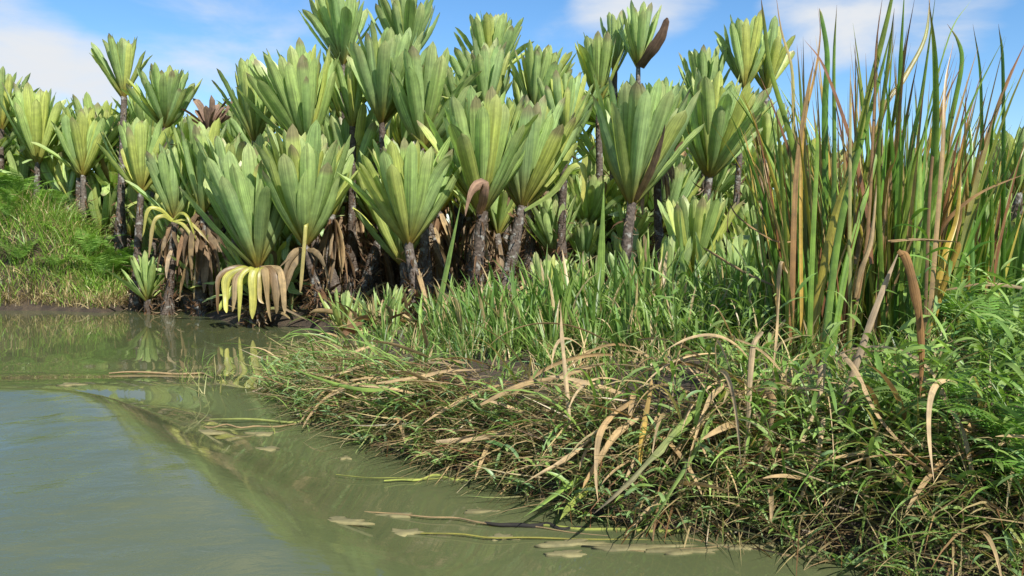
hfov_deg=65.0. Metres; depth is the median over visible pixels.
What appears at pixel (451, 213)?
screw pine
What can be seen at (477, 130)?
screw pine
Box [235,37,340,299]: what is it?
screw pine
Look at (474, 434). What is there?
dry leaf
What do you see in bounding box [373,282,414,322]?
young screw pine
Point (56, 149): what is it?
screw pine
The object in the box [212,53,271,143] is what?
screw pine
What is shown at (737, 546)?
floating leaf
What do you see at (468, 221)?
screw pine
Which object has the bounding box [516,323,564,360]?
sedge tussock
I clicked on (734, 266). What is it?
dry leaf
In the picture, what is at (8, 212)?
fern
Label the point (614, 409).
dry leaf
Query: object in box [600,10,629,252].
screw pine
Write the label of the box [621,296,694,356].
sedge tussock
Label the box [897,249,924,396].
dry leaf
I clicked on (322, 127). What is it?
screw pine
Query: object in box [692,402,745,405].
dry leaf
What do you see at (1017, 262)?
sedge tussock
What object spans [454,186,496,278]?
screw pine
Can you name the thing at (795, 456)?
dry leaf
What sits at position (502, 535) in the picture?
floating leaf
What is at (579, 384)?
dry leaf
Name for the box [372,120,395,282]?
screw pine
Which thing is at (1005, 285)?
dry leaf
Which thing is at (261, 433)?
floating leaf
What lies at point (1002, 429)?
fern
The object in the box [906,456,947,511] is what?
dry leaf
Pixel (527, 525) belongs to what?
floating stick
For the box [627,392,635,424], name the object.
dry leaf
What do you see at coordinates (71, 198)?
screw pine
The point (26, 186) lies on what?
fern
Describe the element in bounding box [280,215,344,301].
screw pine
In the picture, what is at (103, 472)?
river water
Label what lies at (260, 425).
drifting stalk
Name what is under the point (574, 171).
screw pine
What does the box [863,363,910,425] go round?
dry leaf
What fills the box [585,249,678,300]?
sedge tussock
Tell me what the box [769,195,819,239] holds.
screw pine
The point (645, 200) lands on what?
screw pine
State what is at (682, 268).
sword sedge
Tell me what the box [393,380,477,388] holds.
dry leaf
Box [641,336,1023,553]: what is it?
broad grass
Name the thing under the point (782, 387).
dry leaf
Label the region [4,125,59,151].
screw pine
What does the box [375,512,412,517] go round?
floating leaf
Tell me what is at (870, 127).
tall reed
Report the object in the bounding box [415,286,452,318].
sedge tussock
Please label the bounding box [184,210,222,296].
screw pine
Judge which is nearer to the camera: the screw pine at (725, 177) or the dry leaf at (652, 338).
the dry leaf at (652, 338)
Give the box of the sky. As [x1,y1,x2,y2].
[0,0,1023,221]
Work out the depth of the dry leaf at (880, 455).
3.72 m
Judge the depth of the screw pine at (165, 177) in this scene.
15.95 m
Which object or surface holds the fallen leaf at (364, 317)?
on the leaf litter
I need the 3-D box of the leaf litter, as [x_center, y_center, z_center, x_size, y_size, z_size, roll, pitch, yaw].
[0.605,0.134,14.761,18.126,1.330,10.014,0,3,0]
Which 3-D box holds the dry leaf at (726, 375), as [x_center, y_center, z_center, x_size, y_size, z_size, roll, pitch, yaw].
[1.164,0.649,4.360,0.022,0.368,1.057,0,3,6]
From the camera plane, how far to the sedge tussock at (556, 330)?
6.81 m
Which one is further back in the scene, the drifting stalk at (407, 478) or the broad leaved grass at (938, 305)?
the broad leaved grass at (938, 305)
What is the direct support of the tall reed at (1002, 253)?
on the ground at (222, 316)
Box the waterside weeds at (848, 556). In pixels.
[243,339,1023,575]
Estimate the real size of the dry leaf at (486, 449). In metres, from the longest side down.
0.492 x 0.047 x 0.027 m
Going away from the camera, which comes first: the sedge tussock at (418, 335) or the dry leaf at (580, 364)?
the dry leaf at (580, 364)
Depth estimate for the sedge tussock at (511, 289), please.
10.00 m
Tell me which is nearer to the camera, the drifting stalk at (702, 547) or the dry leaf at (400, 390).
the drifting stalk at (702, 547)
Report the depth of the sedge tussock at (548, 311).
7.72 m
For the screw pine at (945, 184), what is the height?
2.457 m
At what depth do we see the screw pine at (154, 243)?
20.48 m
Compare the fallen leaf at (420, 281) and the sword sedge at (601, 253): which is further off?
the fallen leaf at (420, 281)
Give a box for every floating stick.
[109,371,212,377]
[484,521,587,529]
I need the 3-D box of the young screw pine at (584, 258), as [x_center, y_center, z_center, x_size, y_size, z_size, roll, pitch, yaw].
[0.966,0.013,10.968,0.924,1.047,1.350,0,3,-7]
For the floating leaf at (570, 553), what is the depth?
3.85 m
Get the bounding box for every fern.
[0,166,37,190]
[0,173,13,190]
[0,188,37,204]
[0,197,19,215]
[0,236,43,260]
[10,173,60,194]
[10,178,44,194]
[30,189,67,205]
[33,253,80,265]
[38,189,74,202]
[68,247,119,273]
[73,228,125,255]
[76,216,106,231]
[84,239,128,249]
[99,236,113,251]
[99,253,132,268]
[101,242,148,257]
[101,246,154,271]
[104,258,127,269]
[894,385,969,411]
[925,368,998,398]
[939,282,987,319]
[940,292,1023,343]
[945,400,1023,446]
[980,441,1023,481]
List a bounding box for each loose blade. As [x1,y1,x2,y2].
[264,358,412,391]
[326,299,383,361]
[524,475,592,516]
[560,481,597,519]
[595,410,695,512]
[645,419,712,533]
[714,390,729,407]
[717,417,775,435]
[822,394,988,575]
[847,461,989,473]
[919,416,1014,435]
[991,513,1023,549]
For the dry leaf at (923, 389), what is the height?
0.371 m
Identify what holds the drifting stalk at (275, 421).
on the river water
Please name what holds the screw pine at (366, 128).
on the ground at (222, 316)
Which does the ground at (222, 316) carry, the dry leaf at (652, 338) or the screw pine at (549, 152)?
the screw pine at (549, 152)
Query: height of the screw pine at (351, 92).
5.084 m
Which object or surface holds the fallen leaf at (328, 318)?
on the leaf litter
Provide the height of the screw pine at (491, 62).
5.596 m
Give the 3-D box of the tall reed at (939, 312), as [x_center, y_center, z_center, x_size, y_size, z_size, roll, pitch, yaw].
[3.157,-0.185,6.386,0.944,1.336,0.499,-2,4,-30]
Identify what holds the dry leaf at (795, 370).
on the leafy undergrowth
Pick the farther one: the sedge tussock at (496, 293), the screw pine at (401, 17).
the screw pine at (401, 17)
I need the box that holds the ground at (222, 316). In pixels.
[0,210,1023,575]
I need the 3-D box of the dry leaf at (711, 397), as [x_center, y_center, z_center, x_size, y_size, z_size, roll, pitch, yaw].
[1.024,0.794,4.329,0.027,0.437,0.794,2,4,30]
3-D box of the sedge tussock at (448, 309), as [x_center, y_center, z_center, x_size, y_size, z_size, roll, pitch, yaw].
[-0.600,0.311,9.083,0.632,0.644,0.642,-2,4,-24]
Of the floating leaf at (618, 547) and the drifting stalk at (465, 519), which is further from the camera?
the drifting stalk at (465, 519)
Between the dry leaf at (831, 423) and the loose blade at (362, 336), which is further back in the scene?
the loose blade at (362, 336)
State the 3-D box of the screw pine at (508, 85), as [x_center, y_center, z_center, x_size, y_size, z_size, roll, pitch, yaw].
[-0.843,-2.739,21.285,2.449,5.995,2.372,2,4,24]
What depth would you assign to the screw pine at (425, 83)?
14.60 m
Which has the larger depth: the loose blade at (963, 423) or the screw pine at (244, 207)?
the screw pine at (244, 207)
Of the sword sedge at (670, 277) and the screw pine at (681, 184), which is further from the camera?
the screw pine at (681, 184)
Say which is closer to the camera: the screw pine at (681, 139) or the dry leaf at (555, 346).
the dry leaf at (555, 346)
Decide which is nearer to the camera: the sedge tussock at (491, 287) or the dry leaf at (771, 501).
the dry leaf at (771, 501)
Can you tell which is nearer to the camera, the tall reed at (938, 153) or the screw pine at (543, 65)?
the tall reed at (938, 153)
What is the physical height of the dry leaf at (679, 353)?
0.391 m
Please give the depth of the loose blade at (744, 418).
4.27 m
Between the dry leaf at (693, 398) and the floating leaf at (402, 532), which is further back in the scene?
the dry leaf at (693, 398)
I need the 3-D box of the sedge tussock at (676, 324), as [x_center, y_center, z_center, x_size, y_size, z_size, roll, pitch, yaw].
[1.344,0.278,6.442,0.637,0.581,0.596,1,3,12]
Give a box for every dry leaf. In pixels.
[300,378,340,422]
[303,389,337,426]
[319,314,357,349]
[319,375,368,394]
[321,358,388,362]
[323,372,384,400]
[325,376,377,398]
[326,345,361,350]
[330,361,383,377]
[340,345,374,358]
[348,377,399,380]
[362,385,417,395]
[369,340,426,357]
[376,369,475,383]
[390,403,426,429]
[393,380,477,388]
[393,412,405,444]
[400,371,439,389]
[407,375,460,418]
[421,323,428,347]
[423,361,453,366]
[423,384,498,423]
[430,358,465,363]
[436,431,527,442]
[440,357,481,363]
[446,431,504,446]
[454,356,496,368]
[462,383,514,407]
[475,432,493,478]
[479,398,525,412]
[480,362,604,405]
[489,322,603,345]
[499,353,612,421]
[522,380,587,396]
[523,437,590,483]
[526,383,581,431]
[537,363,662,392]
[546,375,622,394]
[549,343,629,393]
[551,337,586,368]
[560,312,570,427]
[560,358,588,389]
[568,377,620,410]
[579,441,594,469]
[580,408,643,415]
[582,416,639,488]
[583,404,640,421]
[587,403,641,445]
[590,362,704,425]
[594,400,632,498]
[600,341,610,392]
[602,459,631,483]
[612,355,634,407]
[619,358,652,413]
[623,413,660,483]
[624,485,672,534]
[625,349,675,376]
[626,383,692,434]
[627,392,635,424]
[638,337,715,377]
[638,376,652,463]
[644,353,729,384]
[651,429,702,496]
[659,354,694,398]
[660,354,708,462]
[663,416,708,467]
[665,333,747,358]
[665,480,731,493]
[667,356,673,406]
[669,335,685,399]
[670,342,732,410]
[674,363,729,396]
[675,377,769,456]
[676,367,757,420]
[676,382,808,460]
[676,401,712,410]
[679,360,724,422]
[680,384,724,493]
[681,379,724,432]
[685,431,707,460]
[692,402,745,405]
[702,421,740,439]
[703,337,789,392]
[704,248,772,285]
[706,378,788,416]
[711,304,738,353]
[713,369,740,462]
[713,446,822,455]
[715,339,730,370]
[717,405,797,466]
[724,390,776,525]
[726,206,796,297]
[729,375,816,476]
[741,386,826,393]
[742,331,763,466]
[764,474,812,482]
[768,488,773,521]
[772,456,822,464]
[773,261,787,371]
[778,357,826,478]
[784,350,883,392]
[788,368,811,406]
[792,416,824,511]
[815,448,904,463]
[826,382,913,400]
[827,394,833,456]
[828,411,891,529]
[829,425,844,457]
[831,345,945,394]
[837,254,897,423]
[837,454,938,469]
[840,352,1018,520]
[840,424,956,445]
[854,187,876,297]
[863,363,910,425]
[863,383,882,423]
[866,457,871,474]
[888,238,956,241]
[888,369,974,519]
[889,348,989,400]
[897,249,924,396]
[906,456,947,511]
[914,387,938,465]
[926,379,957,478]
[933,242,960,327]
[940,421,976,490]
[946,283,1021,290]
[955,380,977,550]
[966,439,1023,461]
[995,434,1023,437]
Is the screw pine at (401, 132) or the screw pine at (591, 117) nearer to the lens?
the screw pine at (401, 132)
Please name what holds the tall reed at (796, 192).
on the ground at (222, 316)
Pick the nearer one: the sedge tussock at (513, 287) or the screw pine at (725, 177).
the sedge tussock at (513, 287)
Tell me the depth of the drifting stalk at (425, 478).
5.03 m
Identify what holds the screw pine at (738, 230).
on the ground at (222, 316)
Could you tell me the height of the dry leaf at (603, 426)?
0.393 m
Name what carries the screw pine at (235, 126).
on the ground at (222, 316)
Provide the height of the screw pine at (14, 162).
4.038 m
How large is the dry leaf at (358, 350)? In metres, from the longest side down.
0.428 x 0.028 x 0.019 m
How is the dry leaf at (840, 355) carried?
on the bank grass at (483, 350)
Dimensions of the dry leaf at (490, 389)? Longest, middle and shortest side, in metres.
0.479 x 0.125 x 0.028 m
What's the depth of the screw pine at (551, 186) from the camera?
22.76 m
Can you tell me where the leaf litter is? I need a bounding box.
[174,270,685,343]
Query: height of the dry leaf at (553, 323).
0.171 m
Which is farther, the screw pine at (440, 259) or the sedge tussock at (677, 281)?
the screw pine at (440, 259)
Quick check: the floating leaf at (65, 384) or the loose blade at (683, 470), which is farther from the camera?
the floating leaf at (65, 384)
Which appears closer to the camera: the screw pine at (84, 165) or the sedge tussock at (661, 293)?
the sedge tussock at (661, 293)
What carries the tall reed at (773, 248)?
on the ground at (222, 316)
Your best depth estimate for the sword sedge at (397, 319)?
10.66 m
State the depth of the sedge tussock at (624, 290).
7.92 m
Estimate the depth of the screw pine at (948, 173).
16.43 m
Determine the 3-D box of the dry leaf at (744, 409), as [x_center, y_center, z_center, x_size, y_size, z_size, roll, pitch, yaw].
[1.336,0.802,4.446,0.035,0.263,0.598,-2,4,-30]
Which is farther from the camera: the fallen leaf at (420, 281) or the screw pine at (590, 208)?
the screw pine at (590, 208)
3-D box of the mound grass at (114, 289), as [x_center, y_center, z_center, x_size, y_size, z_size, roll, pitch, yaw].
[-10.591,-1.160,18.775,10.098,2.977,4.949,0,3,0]
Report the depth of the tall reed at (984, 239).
6.45 m
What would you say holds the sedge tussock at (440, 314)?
on the ground at (222, 316)
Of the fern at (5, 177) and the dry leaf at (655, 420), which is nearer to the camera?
the dry leaf at (655, 420)
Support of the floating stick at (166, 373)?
on the river water
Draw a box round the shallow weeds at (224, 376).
[153,336,349,433]
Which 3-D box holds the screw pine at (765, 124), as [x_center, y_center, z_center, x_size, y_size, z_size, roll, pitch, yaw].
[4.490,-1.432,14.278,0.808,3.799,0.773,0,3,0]
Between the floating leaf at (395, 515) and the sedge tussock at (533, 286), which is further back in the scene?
the sedge tussock at (533, 286)
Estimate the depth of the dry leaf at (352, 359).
6.67 m
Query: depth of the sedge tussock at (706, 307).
7.41 m
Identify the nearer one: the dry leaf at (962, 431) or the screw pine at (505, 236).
the dry leaf at (962, 431)
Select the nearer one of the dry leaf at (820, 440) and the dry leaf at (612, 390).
the dry leaf at (820, 440)
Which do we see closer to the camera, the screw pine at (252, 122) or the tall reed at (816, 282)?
the tall reed at (816, 282)
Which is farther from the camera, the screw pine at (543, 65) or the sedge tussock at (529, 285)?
the screw pine at (543, 65)
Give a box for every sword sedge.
[371,291,401,329]
[418,203,460,338]
[592,190,604,304]
[666,263,671,310]
[680,214,693,302]
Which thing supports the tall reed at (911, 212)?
on the ground at (222, 316)
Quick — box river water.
[0,307,907,575]
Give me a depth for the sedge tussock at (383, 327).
9.62 m
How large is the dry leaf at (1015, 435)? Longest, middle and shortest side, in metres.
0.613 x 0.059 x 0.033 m
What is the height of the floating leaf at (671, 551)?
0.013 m
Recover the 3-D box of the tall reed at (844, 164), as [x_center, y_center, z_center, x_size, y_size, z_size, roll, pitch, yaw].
[3.128,-0.742,6.928,1.601,2.512,1.174,2,4,35]
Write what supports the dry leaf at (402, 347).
on the bank grass at (483, 350)
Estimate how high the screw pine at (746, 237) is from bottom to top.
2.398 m
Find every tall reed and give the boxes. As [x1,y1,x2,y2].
[711,76,875,344]
[729,49,956,281]
[729,76,902,341]
[730,27,947,290]
[734,125,857,344]
[740,133,842,330]
[748,36,910,341]
[751,174,886,351]
[753,0,836,362]
[755,201,829,347]
[772,67,988,290]
[778,65,988,342]
[782,17,1014,340]
[782,97,906,345]
[795,39,1023,339]
[803,179,943,350]
[806,0,892,363]
[818,176,900,350]
[821,109,1008,204]
[829,85,1006,342]
[831,27,984,337]
[842,64,1023,338]
[853,0,957,352]
[877,90,1023,254]
[883,82,992,337]
[890,192,958,336]
[899,2,1004,353]
[907,127,1023,344]
[940,24,1023,341]
[943,162,1023,288]
[956,199,1023,277]
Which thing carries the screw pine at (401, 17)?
on the ground at (222, 316)
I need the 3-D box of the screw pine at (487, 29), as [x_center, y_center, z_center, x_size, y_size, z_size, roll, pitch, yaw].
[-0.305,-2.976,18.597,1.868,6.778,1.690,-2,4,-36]
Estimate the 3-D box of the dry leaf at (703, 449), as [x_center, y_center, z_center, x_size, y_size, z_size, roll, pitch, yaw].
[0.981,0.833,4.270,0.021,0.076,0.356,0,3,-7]
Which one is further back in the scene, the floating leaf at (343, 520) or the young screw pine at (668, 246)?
the young screw pine at (668, 246)
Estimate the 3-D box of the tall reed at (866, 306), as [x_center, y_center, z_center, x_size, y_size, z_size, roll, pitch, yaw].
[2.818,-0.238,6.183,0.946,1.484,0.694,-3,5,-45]
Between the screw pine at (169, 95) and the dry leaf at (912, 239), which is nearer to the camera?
the dry leaf at (912, 239)
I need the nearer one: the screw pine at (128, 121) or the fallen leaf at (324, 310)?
the fallen leaf at (324, 310)
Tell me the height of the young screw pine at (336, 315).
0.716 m
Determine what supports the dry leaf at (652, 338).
on the bank grass at (483, 350)
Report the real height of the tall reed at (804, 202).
2.521 m
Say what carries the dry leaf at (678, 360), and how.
on the bank grass at (483, 350)
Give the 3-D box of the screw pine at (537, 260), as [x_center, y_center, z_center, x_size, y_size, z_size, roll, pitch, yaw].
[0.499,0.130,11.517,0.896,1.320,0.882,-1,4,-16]
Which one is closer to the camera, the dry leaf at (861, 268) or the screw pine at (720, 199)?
the dry leaf at (861, 268)
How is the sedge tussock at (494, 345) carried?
on the ground at (222, 316)
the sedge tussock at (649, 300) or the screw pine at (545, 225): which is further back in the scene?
the screw pine at (545, 225)
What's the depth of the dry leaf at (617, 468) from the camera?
4.24 m
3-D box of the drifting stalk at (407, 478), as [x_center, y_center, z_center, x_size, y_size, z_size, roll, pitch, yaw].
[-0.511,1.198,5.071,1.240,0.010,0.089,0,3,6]
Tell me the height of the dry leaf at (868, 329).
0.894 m
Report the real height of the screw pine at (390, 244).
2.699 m
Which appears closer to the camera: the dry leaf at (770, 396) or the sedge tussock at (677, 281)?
the dry leaf at (770, 396)
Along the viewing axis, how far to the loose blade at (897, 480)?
3.75 m
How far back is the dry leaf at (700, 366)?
4.94 m
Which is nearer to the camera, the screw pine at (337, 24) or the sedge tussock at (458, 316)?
the sedge tussock at (458, 316)
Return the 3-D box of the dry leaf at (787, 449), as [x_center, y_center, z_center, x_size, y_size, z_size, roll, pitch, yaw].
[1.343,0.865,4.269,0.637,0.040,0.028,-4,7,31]
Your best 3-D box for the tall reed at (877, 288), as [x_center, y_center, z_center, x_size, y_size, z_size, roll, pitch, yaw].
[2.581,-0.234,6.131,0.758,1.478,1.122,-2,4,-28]
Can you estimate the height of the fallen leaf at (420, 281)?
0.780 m
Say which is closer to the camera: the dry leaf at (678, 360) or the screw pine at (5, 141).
the dry leaf at (678, 360)
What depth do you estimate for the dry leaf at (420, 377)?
5.55 m
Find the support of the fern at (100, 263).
on the mound grass at (114, 289)
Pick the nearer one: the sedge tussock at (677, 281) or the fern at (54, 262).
the sedge tussock at (677, 281)
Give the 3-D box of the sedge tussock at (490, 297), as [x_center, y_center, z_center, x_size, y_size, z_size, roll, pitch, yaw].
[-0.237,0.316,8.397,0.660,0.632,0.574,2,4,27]
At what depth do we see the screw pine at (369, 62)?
14.91 m
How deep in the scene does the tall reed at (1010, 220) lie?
7.77 m
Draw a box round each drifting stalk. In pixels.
[204,423,331,428]
[209,418,333,423]
[336,474,489,480]
[365,511,607,535]
[384,474,471,480]
[420,532,692,542]
[543,524,684,531]
[629,541,784,551]
[689,537,831,560]
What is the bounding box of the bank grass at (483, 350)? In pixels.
[285,286,1023,538]
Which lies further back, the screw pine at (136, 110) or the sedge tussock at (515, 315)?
the screw pine at (136, 110)
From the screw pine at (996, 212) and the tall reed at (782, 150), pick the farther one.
the screw pine at (996, 212)
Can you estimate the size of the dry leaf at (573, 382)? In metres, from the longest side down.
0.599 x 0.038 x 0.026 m
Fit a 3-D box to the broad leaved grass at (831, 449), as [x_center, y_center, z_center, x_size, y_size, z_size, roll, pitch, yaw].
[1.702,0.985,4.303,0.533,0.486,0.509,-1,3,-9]
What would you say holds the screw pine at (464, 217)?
on the ground at (222, 316)
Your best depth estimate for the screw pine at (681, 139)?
21.57 m
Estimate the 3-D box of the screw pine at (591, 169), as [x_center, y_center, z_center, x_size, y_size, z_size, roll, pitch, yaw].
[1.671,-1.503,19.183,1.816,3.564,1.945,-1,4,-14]
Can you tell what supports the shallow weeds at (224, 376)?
in the river water
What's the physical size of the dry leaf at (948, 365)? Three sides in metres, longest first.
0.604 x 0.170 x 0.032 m
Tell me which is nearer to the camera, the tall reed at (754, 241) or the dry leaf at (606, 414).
the dry leaf at (606, 414)
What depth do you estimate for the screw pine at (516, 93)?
20.72 m
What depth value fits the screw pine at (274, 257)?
14.98 m
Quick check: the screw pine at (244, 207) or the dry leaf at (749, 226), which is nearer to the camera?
the dry leaf at (749, 226)
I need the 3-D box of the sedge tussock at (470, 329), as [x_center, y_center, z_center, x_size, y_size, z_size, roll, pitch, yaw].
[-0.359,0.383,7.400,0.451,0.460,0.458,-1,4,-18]
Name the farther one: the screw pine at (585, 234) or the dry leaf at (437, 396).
the screw pine at (585, 234)
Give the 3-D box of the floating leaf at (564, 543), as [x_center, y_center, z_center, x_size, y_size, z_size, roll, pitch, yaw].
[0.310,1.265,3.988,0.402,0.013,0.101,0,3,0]
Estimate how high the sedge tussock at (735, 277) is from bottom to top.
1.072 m
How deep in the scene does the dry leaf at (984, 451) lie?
3.80 m
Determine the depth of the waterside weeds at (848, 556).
4.28 m
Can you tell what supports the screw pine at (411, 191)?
on the leaf litter
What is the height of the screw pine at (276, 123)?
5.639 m
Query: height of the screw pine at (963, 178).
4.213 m
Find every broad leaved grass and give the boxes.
[373,390,435,425]
[480,427,537,460]
[732,351,789,397]
[785,348,866,401]
[785,437,903,484]
[845,399,898,437]
[866,259,985,360]
[892,208,1011,336]
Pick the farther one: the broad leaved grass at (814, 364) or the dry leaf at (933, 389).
the broad leaved grass at (814, 364)
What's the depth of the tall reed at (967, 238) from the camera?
6.16 m
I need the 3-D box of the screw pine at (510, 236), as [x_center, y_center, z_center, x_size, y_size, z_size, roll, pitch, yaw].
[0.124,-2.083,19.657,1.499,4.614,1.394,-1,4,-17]
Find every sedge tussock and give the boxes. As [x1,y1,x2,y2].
[354,290,397,325]
[358,307,397,341]
[397,312,430,345]
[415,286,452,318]
[415,287,464,343]
[417,277,471,327]
[426,311,464,350]
[430,292,472,330]
[431,277,510,341]
[434,263,509,316]
[445,305,464,332]
[448,277,527,337]
[448,286,500,319]
[451,309,496,349]
[454,291,509,327]
[455,307,494,351]
[460,258,539,311]
[465,298,527,352]
[467,270,521,324]
[473,315,510,359]
[474,267,547,342]
[478,291,540,347]
[480,265,553,302]
[485,304,534,355]
[487,244,585,331]
[494,251,606,300]
[494,270,539,308]
[496,293,561,349]
[510,269,603,349]
[516,251,621,345]
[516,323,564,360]
[518,266,604,295]
[520,301,582,359]
[522,288,577,345]
[525,284,587,334]
[529,266,606,308]
[543,291,606,354]
[547,263,642,349]
[556,247,665,331]
[557,247,635,307]
[563,305,617,361]
[584,292,619,340]
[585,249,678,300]
[585,290,663,358]
[588,238,691,302]
[594,256,690,348]
[602,278,677,306]
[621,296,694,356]
[622,247,717,324]
[628,271,710,347]
[633,284,699,334]
[639,263,709,290]
[641,288,718,357]
[647,273,720,312]
[650,256,721,312]
[656,251,750,321]
[666,280,737,343]
[668,236,757,309]
[673,248,747,317]
[673,292,743,356]
[679,261,719,294]
[685,246,762,296]
[689,260,763,338]
[696,272,764,336]
[699,266,774,343]
[722,240,774,326]
[940,192,1023,306]
[942,214,1023,332]
[1012,213,1023,277]
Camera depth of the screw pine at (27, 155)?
20.36 m
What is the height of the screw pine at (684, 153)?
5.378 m
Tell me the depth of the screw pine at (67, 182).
20.45 m
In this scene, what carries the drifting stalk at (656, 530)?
on the river water
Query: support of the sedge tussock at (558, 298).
on the ground at (222, 316)
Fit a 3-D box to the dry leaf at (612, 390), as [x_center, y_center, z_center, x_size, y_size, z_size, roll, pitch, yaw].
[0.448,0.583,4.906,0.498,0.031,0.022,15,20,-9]
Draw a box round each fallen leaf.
[310,308,345,318]
[314,316,354,322]
[320,293,331,305]
[350,315,371,321]
[415,269,429,310]
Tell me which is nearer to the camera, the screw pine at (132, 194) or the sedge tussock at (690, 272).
the sedge tussock at (690, 272)
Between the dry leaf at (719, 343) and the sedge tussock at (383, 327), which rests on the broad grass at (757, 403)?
the dry leaf at (719, 343)
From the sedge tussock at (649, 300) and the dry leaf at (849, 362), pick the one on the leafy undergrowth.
the dry leaf at (849, 362)
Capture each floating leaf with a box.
[56,382,87,386]
[199,429,225,434]
[243,431,276,435]
[255,446,279,450]
[328,516,374,524]
[339,455,351,459]
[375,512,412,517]
[392,528,422,536]
[464,509,500,513]
[485,533,519,540]
[534,539,613,547]
[543,550,586,557]
[581,543,697,551]
[644,547,718,554]
[705,543,775,549]
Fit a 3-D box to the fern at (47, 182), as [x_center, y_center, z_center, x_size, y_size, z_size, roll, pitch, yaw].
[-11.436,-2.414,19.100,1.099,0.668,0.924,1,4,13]
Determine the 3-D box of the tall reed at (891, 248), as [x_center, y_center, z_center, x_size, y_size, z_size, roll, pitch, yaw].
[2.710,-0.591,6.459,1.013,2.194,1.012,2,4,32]
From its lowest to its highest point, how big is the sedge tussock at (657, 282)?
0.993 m
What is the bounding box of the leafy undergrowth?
[530,251,1023,547]
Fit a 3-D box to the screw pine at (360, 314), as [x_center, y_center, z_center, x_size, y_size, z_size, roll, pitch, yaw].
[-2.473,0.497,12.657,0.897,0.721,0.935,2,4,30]
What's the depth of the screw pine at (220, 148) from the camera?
15.08 m
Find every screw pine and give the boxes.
[0,66,38,184]
[0,82,74,197]
[0,131,18,177]
[0,131,48,198]
[4,95,19,145]
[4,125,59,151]
[4,127,87,201]
[6,134,63,197]
[16,145,66,193]
[31,108,118,227]
[40,156,86,210]
[56,191,90,217]
[61,105,118,219]
[62,92,133,235]
[70,142,149,242]
[71,170,147,237]
[90,33,151,273]
[97,116,176,310]
[100,183,149,246]
[104,250,177,313]
[108,122,148,147]
[111,108,144,239]
[112,88,186,188]
[115,120,173,151]
[116,137,180,210]
[120,62,202,281]
[125,143,208,315]
[125,198,159,252]
[130,236,158,255]
[143,191,194,306]
[148,135,175,260]
[151,199,195,309]
[155,228,230,297]
[164,114,240,316]
[169,115,200,145]
[178,143,285,326]
[180,95,232,215]
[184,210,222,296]
[187,181,231,256]
[189,132,260,309]
[194,102,269,144]
[202,233,310,302]
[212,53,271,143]
[218,89,278,132]
[229,110,280,144]
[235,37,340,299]
[251,134,267,145]
[252,133,280,245]
[253,119,360,320]
[264,108,335,141]
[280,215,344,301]
[296,195,347,294]
[298,0,377,271]
[315,102,391,284]
[315,145,355,299]
[318,287,371,330]
[323,52,366,276]
[334,59,366,296]
[334,160,375,282]
[337,134,461,318]
[340,298,383,326]
[345,164,397,295]
[346,20,428,300]
[353,179,431,294]
[366,0,439,287]
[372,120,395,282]
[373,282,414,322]
[389,41,481,298]
[389,101,442,148]
[408,218,449,295]
[411,85,542,304]
[412,113,455,287]
[415,148,466,282]
[440,85,465,227]
[442,66,465,282]
[447,197,475,225]
[449,34,512,280]
[449,189,474,285]
[452,198,463,288]
[453,11,533,258]
[454,77,512,93]
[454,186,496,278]
[484,184,520,281]
[486,90,586,296]
[488,101,516,248]
[501,220,518,280]
[508,40,583,290]
[512,70,527,106]
[515,191,587,257]
[517,189,551,271]
[517,252,573,292]
[519,133,589,260]
[520,261,595,288]
[537,70,607,267]
[541,218,614,265]
[547,177,567,199]
[552,250,618,289]
[554,152,609,272]
[558,106,593,203]
[567,175,623,276]
[572,237,654,299]
[574,31,623,282]
[576,125,609,177]
[583,80,623,128]
[584,89,617,127]
[591,174,625,240]
[591,229,646,275]
[592,72,704,281]
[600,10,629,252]
[605,202,667,258]
[606,162,712,278]
[611,191,649,247]
[618,0,668,249]
[618,226,715,290]
[640,76,691,281]
[649,192,729,274]
[657,190,744,276]
[669,150,692,168]
[672,85,688,159]
[674,137,683,151]
[678,44,730,194]
[681,68,776,277]
[681,135,754,170]
[682,154,746,200]
[695,232,768,295]
[711,233,766,292]
[714,9,770,238]
[720,202,761,232]
[721,179,771,223]
[724,223,769,255]
[731,140,782,187]
[732,173,820,239]
[746,105,791,147]
[748,185,776,213]
[750,99,789,258]
[751,137,842,190]
[755,16,794,208]
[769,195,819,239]
[810,147,842,174]
[914,150,975,185]
[925,177,979,197]
[928,152,992,184]
[961,187,1023,229]
[985,138,1023,202]
[988,127,1023,223]
[997,211,1023,285]
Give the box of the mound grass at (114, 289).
[0,179,191,309]

